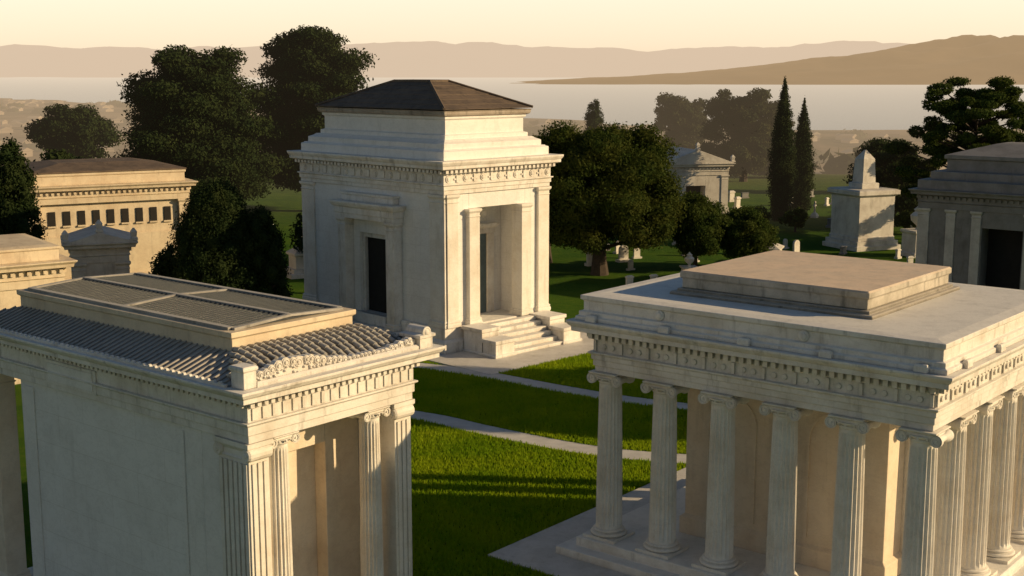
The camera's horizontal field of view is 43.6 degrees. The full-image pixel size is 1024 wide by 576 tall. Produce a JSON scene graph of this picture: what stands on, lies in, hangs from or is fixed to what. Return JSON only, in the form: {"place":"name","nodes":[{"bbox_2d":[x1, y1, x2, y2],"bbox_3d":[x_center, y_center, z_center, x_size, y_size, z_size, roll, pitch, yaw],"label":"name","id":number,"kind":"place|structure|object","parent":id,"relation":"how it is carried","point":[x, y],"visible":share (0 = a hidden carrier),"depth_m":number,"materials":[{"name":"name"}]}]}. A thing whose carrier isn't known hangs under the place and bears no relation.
{"place":"outdoors","nodes":[
{"label":"outdoors","id":0,"kind":"place"},
{"bbox_2d":[0,41,907,77],"bbox_3d":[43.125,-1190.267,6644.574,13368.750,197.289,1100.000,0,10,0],"label":"hills","id":1,"kind":"structure","parent":0,"point":[430,59],"depth_m":6359.02,"materials":[{"name":"beige"}]},
{"bbox_2d":[0,98,1020,575],"bbox_3d":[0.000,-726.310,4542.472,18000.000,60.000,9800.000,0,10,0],"label":"ground","id":2,"kind":"structure","parent":0,"point":[572,280],"depth_m":71.66,"materials":[{"name":"green plant"}]},
{"bbox_2d":[0,133,48,239],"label":"cypress tree","id":3,"kind":"object","parent":2,"relation":"on","point":[19,210],"visible":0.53,"depth_m":51.65,"materials":[{"name":"green plant"}]},
{"bbox_2d":[0,233,77,383],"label":"mausoleum","id":4,"kind":"structure","parent":2,"relation":"on","point":[26,260],"depth_m":40.76,"materials":[{"name":"beige stone"}]},
{"bbox_2d":[33,148,100,161],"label":"round tree","id":5,"kind":"object","parent":2,"relation":"on","point":[57,155],"visible":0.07,"depth_m":77.19,"materials":[{"name":"green plant"}]},
{"bbox_2d":[21,103,124,158],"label":"round tree","id":6,"kind":"object","parent":2,"relation":"on","point":[81,130],"visible":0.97,"depth_m":98.17,"materials":[{"name":"green plant"}]},
{"bbox_2d":[60,220,137,278],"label":"mausoleum","id":7,"kind":"structure","parent":2,"relation":"on","point":[97,249],"depth_m":50.98,"materials":[{"name":"stone"}]},
{"bbox_2d":[24,157,197,279],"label":"mausoleum","id":8,"kind":"structure","parent":2,"relation":"on","point":[145,199],"depth_m":59.32,"materials":[{"name":"beige stone"}]},
{"bbox_2d":[48,212,55,226],"bbox_3d":[-20.812,-3.102,57.889,0.320,0.650,0.048,-5,11,-30],"label":"window","id":9,"kind":"structure","parent":8,"relation":"in","point":[51,215],"depth_m":57.86,"materials":[{"name":"black glass"}]},
{"bbox_2d":[63,211,70,225],"bbox_3d":[-20.245,-3.157,58.212,0.320,0.650,0.048,-5,11,-30],"label":"window","id":10,"kind":"structure","parent":8,"relation":"in","point":[66,215],"depth_m":58.19,"materials":[{"name":"black glass"}]},
{"bbox_2d":[78,211,85,224],"bbox_3d":[-19.678,-3.211,58.535,0.320,0.650,0.048,-5,11,-30],"label":"window","id":11,"kind":"structure","parent":8,"relation":"in","point":[81,214],"depth_m":58.52,"materials":[{"name":"black glass"}]},
{"bbox_2d":[92,210,99,223],"bbox_3d":[-19.111,-3.266,58.857,0.320,0.650,0.048,-5,11,-30],"label":"window","id":12,"kind":"structure","parent":8,"relation":"in","point":[96,213],"depth_m":58.82,"materials":[{"name":"black glass"}]},
{"bbox_2d":[107,209,114,222],"bbox_3d":[-18.544,-3.320,59.180,0.320,0.650,0.048,-5,11,-30],"label":"window","id":13,"kind":"structure","parent":8,"relation":"in","point":[110,212],"depth_m":59.15,"materials":[{"name":"black glass"}]},
{"bbox_2d":[121,208,128,222],"bbox_3d":[-17.977,-3.375,59.503,0.320,0.650,0.048,-5,11,-30],"label":"window","id":14,"kind":"structure","parent":8,"relation":"in","point":[125,211],"depth_m":59.48,"materials":[{"name":"black glass"}]},
{"bbox_2d":[136,208,142,221],"bbox_3d":[-17.411,-3.429,59.826,0.320,0.650,0.048,-5,11,-30],"label":"window","id":15,"kind":"structure","parent":8,"relation":"in","point":[139,211],"depth_m":59.80,"materials":[{"name":"black glass"}]},
{"bbox_2d":[150,207,156,220],"bbox_3d":[-16.844,-3.484,60.148,0.320,0.650,0.048,-5,11,-30],"label":"window","id":16,"kind":"structure","parent":8,"relation":"in","point":[153,210],"depth_m":60.12,"materials":[{"name":"black glass"}]},
{"bbox_2d":[164,206,170,219],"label":"window","id":17,"kind":"structure","parent":8,"relation":"in","point":[167,209],"depth_m":60.45,"materials":[{"name":"black glass"}]},
{"bbox_2d":[148,241,177,277],"bbox_3d":[-13.611,-0.091,50.671,1.824,3.543,1.723,0,10,0],"label":"shrub","id":18,"kind":"object","parent":2,"relation":"on","point":[163,265],"visible":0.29,"depth_m":50.16,"materials":[{"name":"green plant"}]},
{"bbox_2d":[108,44,292,202],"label":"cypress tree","id":19,"kind":"object","parent":2,"relation":"on","point":[193,116],"visible":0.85,"depth_m":82.03,"materials":[{"name":"green plant"}]},
{"bbox_2d":[167,174,259,290],"bbox_3d":[-10.699,-0.729,46.518,3.669,6.844,3.833,0,10,0],"label":"cypress tree","id":20,"kind":"object","parent":2,"relation":"on","point":[208,237],"visible":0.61,"depth_m":45.34,"materials":[{"name":"green plant"}]},
{"bbox_2d":[0,272,444,575],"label":"mausoleum","id":21,"kind":"structure","parent":2,"relation":"on","point":[176,427],"depth_m":23.43,"materials":[{"name":"stone"}]},
{"bbox_2d":[288,445,317,575],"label":"door","id":22,"kind":"structure","parent":21,"relation":"in","point":[301,461],"depth_m":23.69,"materials":[{"name":"stone"}]},
{"bbox_2d":[231,202,293,296],"bbox_3d":[-9.098,-0.359,46.481,2.435,5.544,2.321,0,10,0],"label":"cypress tree","id":23,"kind":"object","parent":2,"relation":"on","point":[264,236],"visible":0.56,"depth_m":45.81,"materials":[{"name":"green plant"}]},
{"bbox_2d":[285,248,303,278],"bbox_3d":[-9.800,-1.345,62.650,2.800,1.400,1.800,-5,11,-30],"label":"sarcophagus","id":24,"kind":"object","parent":2,"relation":"on","point":[296,264],"visible":0.26,"depth_m":61.78,"materials":[{"name":"stone"}]},
{"bbox_2d":[288,210,302,252],"bbox_3d":[-9.290,-2.270,62.427,3.061,3.915,3.407,7,12,37],"label":"shrub","id":25,"kind":"object","parent":2,"relation":"on","point":[298,238],"visible":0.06,"depth_m":61.78,"materials":[{"name":"green plant"}]},
{"bbox_2d":[240,24,379,192],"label":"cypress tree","id":26,"kind":"object","parent":2,"relation":"on","point":[307,70],"visible":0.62,"depth_m":87.57,"materials":[{"name":"green plant"}]},
{"bbox_2d":[0,100,1017,173],"bbox_3d":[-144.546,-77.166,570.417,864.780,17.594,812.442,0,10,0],"label":"distant trees","id":27,"kind":"object","parent":2,"relation":"on","point":[838,164],"visible":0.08,"depth_m":434.42,"materials":[{"name":"green plant"}]},
{"bbox_2d":[0,99,1023,169],"bbox_3d":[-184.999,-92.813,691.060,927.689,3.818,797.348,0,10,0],"label":"distant houses","id":28,"kind":"structure","parent":2,"relation":"on","point":[5,126],"depth_m":562.44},
{"bbox_2d":[411,352,687,575],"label":"grass","id":29,"kind":"structure","parent":2,"relation":"on","point":[435,387],"depth_m":32.48,"materials":[{"name":"green plant"}]},
{"bbox_2d":[549,153,571,262],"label":"oak tree","id":30,"kind":"object","parent":2,"relation":"on","point":[550,258],"depth_m":66.46,"materials":[{"name":"green plant"}]},
{"bbox_2d":[584,253,591,265],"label":"headstone","id":31,"kind":"object","parent":2,"relation":"on","point":[588,260],"visible":0.35,"depth_m":65.49,"materials":[{"name":"stone"}]},
{"bbox_2d":[583,99,604,132],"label":"italian cypress","id":32,"kind":"object","parent":2,"relation":"on","point":[593,116],"visible":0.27,"depth_m":108.74,"materials":[{"name":"green plant"}]},
{"bbox_2d":[532,119,689,275],"bbox_3d":[4.360,-4.232,62.070,8.724,7.912,9.130,0,10,0],"label":"oak tree","id":33,"kind":"object","parent":2,"relation":"on","point":[612,182],"visible":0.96,"depth_m":59.80,"materials":[{"name":"green plant"}]},
{"bbox_2d":[613,241,619,253],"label":"headstone","id":34,"kind":"object","parent":2,"relation":"on","point":[616,249],"visible":0.24,"depth_m":70.00,"materials":[{"name":"stone"}]},
{"bbox_2d":[615,245,629,262],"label":"headstone","id":35,"kind":"object","parent":2,"relation":"on","point":[622,256],"visible":0.76,"depth_m":66.84,"materials":[{"name":"stone"}]},
{"bbox_2d":[625,275,633,284],"bbox_3d":[5.404,-0.268,58.898,0.441,0.634,0.243,-5,11,-29],"label":"headstone","id":36,"kind":"object","parent":2,"relation":"on","point":[629,279],"visible":0.61,"depth_m":58.81,"materials":[{"name":"stone"}]},
{"bbox_2d":[626,259,634,270],"bbox_3d":[5.948,-1.138,64.166,0.454,0.595,0.216,-9,13,-42],"label":"headstone","id":37,"kind":"object","parent":2,"relation":"on","point":[630,265],"visible":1,"depth_m":64.10,"materials":[{"name":"stone"}]},
{"bbox_2d":[631,248,641,258],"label":"headstone","id":38,"kind":"object","parent":2,"relation":"on","point":[636,254],"visible":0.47,"depth_m":68.17,"materials":[{"name":"stone"}]},
{"bbox_2d":[649,274,657,278],"bbox_3d":[6.576,-0.342,59.406,0.422,0.607,0.232,-4,10,-23],"label":"headstone","id":39,"kind":"object","parent":2,"relation":"on","point":[652,276],"visible":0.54,"depth_m":59.30,"materials":[{"name":"stone"}]},
{"bbox_2d":[651,92,712,148],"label":"round tree","id":40,"kind":"object","parent":2,"relation":"on","point":[681,119],"visible":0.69,"depth_m":127.56,"materials":[{"name":"green plant"}]},
{"bbox_2d":[679,252,696,270],"bbox_3d":[8.400,-1.014,60.678,0.845,1.402,0.845,-2,10,-9],"label":"urn monument","id":41,"kind":"object","parent":2,"relation":"on","point":[689,259],"visible":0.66,"depth_m":60.49,"materials":[{"name":"stone"}]},
{"bbox_2d":[665,190,733,266],"bbox_3d":[9.236,-2.734,63.919,3.671,4.323,3.473,0,10,0],"label":"shrub","id":42,"kind":"object","parent":2,"relation":"on","point":[705,221],"visible":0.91,"depth_m":62.98,"materials":[{"name":"green plant"}]},
{"bbox_2d":[665,142,735,216],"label":"mausoleum","id":43,"kind":"structure","parent":2,"relation":"on","point":[707,174],"depth_m":86.55,"materials":[{"name":"stone"}]},
{"bbox_2d":[686,186,700,196],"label":"door","id":44,"kind":"structure","parent":43,"relation":"in","point":[693,188],"depth_m":87.50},
{"bbox_2d":[728,190,735,201],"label":"headstone","id":45,"kind":"object","parent":2,"relation":"on","point":[731,195],"visible":0.8,"depth_m":97.86,"materials":[{"name":"stone"}]},
{"bbox_2d":[732,196,741,208],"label":"headstone","id":46,"kind":"object","parent":2,"relation":"on","point":[737,200],"visible":0.85,"depth_m":92.84,"materials":[{"name":"stone"}]},
{"bbox_2d":[695,87,779,181],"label":"round tree","id":47,"kind":"object","parent":2,"relation":"on","point":[744,123],"visible":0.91,"depth_m":115.66,"materials":[{"name":"green plant"}]},
{"bbox_2d":[741,192,748,198],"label":"headstone","id":48,"kind":"object","parent":2,"relation":"on","point":[744,194],"visible":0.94,"depth_m":100.64,"materials":[{"name":"grey stone"}]},
{"bbox_2d":[719,204,779,259],"bbox_3d":[11.883,-2.404,64.561,3.427,3.479,3.439,0,10,0],"label":"shrub","id":49,"kind":"object","parent":2,"relation":"on","point":[751,231],"visible":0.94,"depth_m":63.92,"materials":[{"name":"green plant"}]},
{"bbox_2d":[741,205,771,222],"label":"shrub","id":50,"kind":"object","parent":2,"relation":"on","point":[766,213],"visible":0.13,"depth_m":80.07,"materials":[{"name":"green plant"}]},
{"bbox_2d":[747,120,795,177],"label":"round tree","id":51,"kind":"object","parent":2,"relation":"on","point":[764,172],"visible":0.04,"depth_m":123.75,"materials":[{"name":"green plant"}]},
{"bbox_2d":[766,76,797,220],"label":"italian cypress","id":52,"kind":"object","parent":2,"relation":"on","point":[781,160],"visible":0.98,"depth_m":84.30,"materials":[{"name":"green plant"}]},
{"bbox_2d":[783,239,788,248],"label":"headstone","id":53,"kind":"object","parent":2,"relation":"on","point":[785,242],"visible":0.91,"depth_m":71.84,"materials":[{"name":"stone"}]},
{"bbox_2d":[777,207,808,231],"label":"shrub","id":54,"kind":"object","parent":2,"relation":"on","point":[797,217],"visible":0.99,"depth_m":79.06,"materials":[{"name":"green plant"}]},
{"bbox_2d":[793,240,799,251],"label":"headstone","id":55,"kind":"object","parent":2,"relation":"on","point":[796,245],"visible":0.66,"depth_m":69.17,"materials":[{"name":"stone"}]},
{"bbox_2d":[790,97,817,212],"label":"italian cypress","id":56,"kind":"object","parent":2,"relation":"on","point":[805,169],"visible":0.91,"depth_m":87.31,"materials":[{"name":"green plant"}]},
{"bbox_2d":[810,201,818,217],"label":"headstone","id":57,"kind":"object","parent":2,"relation":"on","point":[814,214],"visible":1,"depth_m":87.17,"materials":[{"name":"stone"}]},
{"bbox_2d":[824,197,829,205],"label":"headstone","id":58,"kind":"object","parent":2,"relation":"on","point":[826,201],"visible":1,"depth_m":94.90,"materials":[{"name":"stone"}]},
{"bbox_2d":[826,218,830,227],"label":"headstone","id":59,"kind":"object","parent":2,"relation":"on","point":[828,225],"visible":0.43,"depth_m":81.62,"materials":[{"name":"grey stone"}]},
{"bbox_2d":[839,246,846,254],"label":"headstone","id":60,"kind":"object","parent":2,"relation":"on","point":[843,251],"visible":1,"depth_m":69.64,"materials":[{"name":"grey stone"}]},
{"bbox_2d":[822,150,900,251],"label":"pedestal monument","id":61,"kind":"object","parent":2,"relation":"on","point":[862,212],"visible":1,"depth_m":71.44,"materials":[{"name":"stone"}]},
{"bbox_2d":[852,138,908,161],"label":"round tree","id":62,"kind":"object","parent":2,"relation":"on","point":[856,154],"visible":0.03,"depth_m":105.07,"materials":[{"name":"green plant"}]},
{"bbox_2d":[841,137,930,226],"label":"tree","id":63,"kind":"object","parent":2,"relation":"on","point":[884,177],"visible":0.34,"depth_m":80.05,"materials":[{"name":"green plant"}]},
{"bbox_2d":[894,248,901,258],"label":"headstone","id":64,"kind":"object","parent":2,"relation":"on","point":[898,254],"visible":1,"depth_m":68.07,"materials":[{"name":"stone"}]},
{"bbox_2d":[894,209,915,228],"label":"shrub","id":65,"kind":"object","parent":2,"relation":"on","point":[903,219],"visible":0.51,"depth_m":78.00,"materials":[{"name":"green plant"}]},
{"bbox_2d":[900,206,917,257],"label":"urn monument","id":66,"kind":"object","parent":2,"relation":"on","point":[909,238],"visible":0.36,"depth_m":68.75,"materials":[{"name":"stone"}]},
{"bbox_2d":[906,256,913,262],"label":"headstone","id":67,"kind":"object","parent":2,"relation":"on","point":[909,259],"visible":0.61,"depth_m":65.30,"materials":[{"name":"stone"}]},
{"bbox_2d":[882,75,1023,198],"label":"pine tree","id":68,"kind":"object","parent":2,"relation":"on","point":[964,110],"visible":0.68,"depth_m":73.55,"materials":[{"name":"green plant"}]},
{"bbox_2d":[908,142,1023,289],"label":"mausoleum","id":69,"kind":"structure","parent":2,"relation":"on","point":[970,220],"depth_m":54.45,"materials":[{"name":"grey stone"}]},
{"bbox_2d":[985,229,1022,288],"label":"door","id":70,"kind":"structure","parent":69,"relation":"in","point":[1004,254],"depth_m":54.38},
{"bbox_2d":[427,332,593,374],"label":"pavement","id":71,"kind":"structure","parent":0,"point":[477,362],"depth_m":44.20,"materials":[{"name":"beige concrete"}]},
{"bbox_2d":[287,79,581,358],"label":"mausoleum","id":72,"kind":"structure","parent":71,"relation":"on","point":[425,202],"depth_m":46.66,"materials":[{"name":"stone"}]},
{"bbox_2d":[368,237,386,312],"bbox_3d":[-4.846,-0.573,47.857,0.150,3.000,1.700,-9,13,-44],"label":"side door","id":73,"kind":"structure","parent":72,"relation":"in","point":[376,246],"depth_m":47.97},
{"bbox_2d":[480,233,485,312],"bbox_3d":[-1.417,-0.507,47.469,1.240,3.000,0.051,-9,13,-44],"label":"door","id":74,"kind":"structure","parent":72,"relation":"in","point":[482,236],"depth_m":47.77,"materials":[{"name":"brown metal"}]},
{"bbox_2d":[0,77,1023,129],"bbox_3d":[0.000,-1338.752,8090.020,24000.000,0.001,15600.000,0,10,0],"label":"water","id":75,"kind":"structure","parent":0,"point":[865,107],"depth_m":1391.44,"materials":[{"name":"grey liquid"}]},
{"bbox_2d":[0,0,1023,51],"label":"sky","id":76,"kind":"structure","parent":0,"point":[637,25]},
{"bbox_2d":[410,411,685,463],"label":"path","id":77,"kind":"structure","parent":0,"point":[457,423],"depth_m":34.68,"materials":[{"name":"concrete"}]},
{"bbox_2d":[415,363,687,409],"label":"path","id":78,"kind":"structure","parent":0,"point":[558,388],"depth_m":40.56,"materials":[{"name":"concrete"}]},
{"bbox_2d":[488,468,685,575],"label":"pavement","id":79,"kind":"structure","parent":0,"point":[537,550],"depth_m":26.67,"materials":[{"name":"grey concrete"}]},
{"bbox_2d":[556,250,1023,575],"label":"mausoleum","id":80,"kind":"structure","parent":79,"relation":"on","point":[850,416],"depth_m":23.99,"materials":[{"name":"stone"}]},
{"bbox_2d":[521,35,1023,84],"bbox_3d":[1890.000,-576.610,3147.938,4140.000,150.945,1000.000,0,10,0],"label":"hills","id":81,"kind":"structure","parent":0,"point":[979,60],"depth_m":2963.20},
{"bbox_2d":[765,243,783,251],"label":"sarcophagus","id":82,"kind":"object","parent":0,"point":[779,247],"visible":0.13,"depth_m":66.05,"materials":[{"name":"stone"}]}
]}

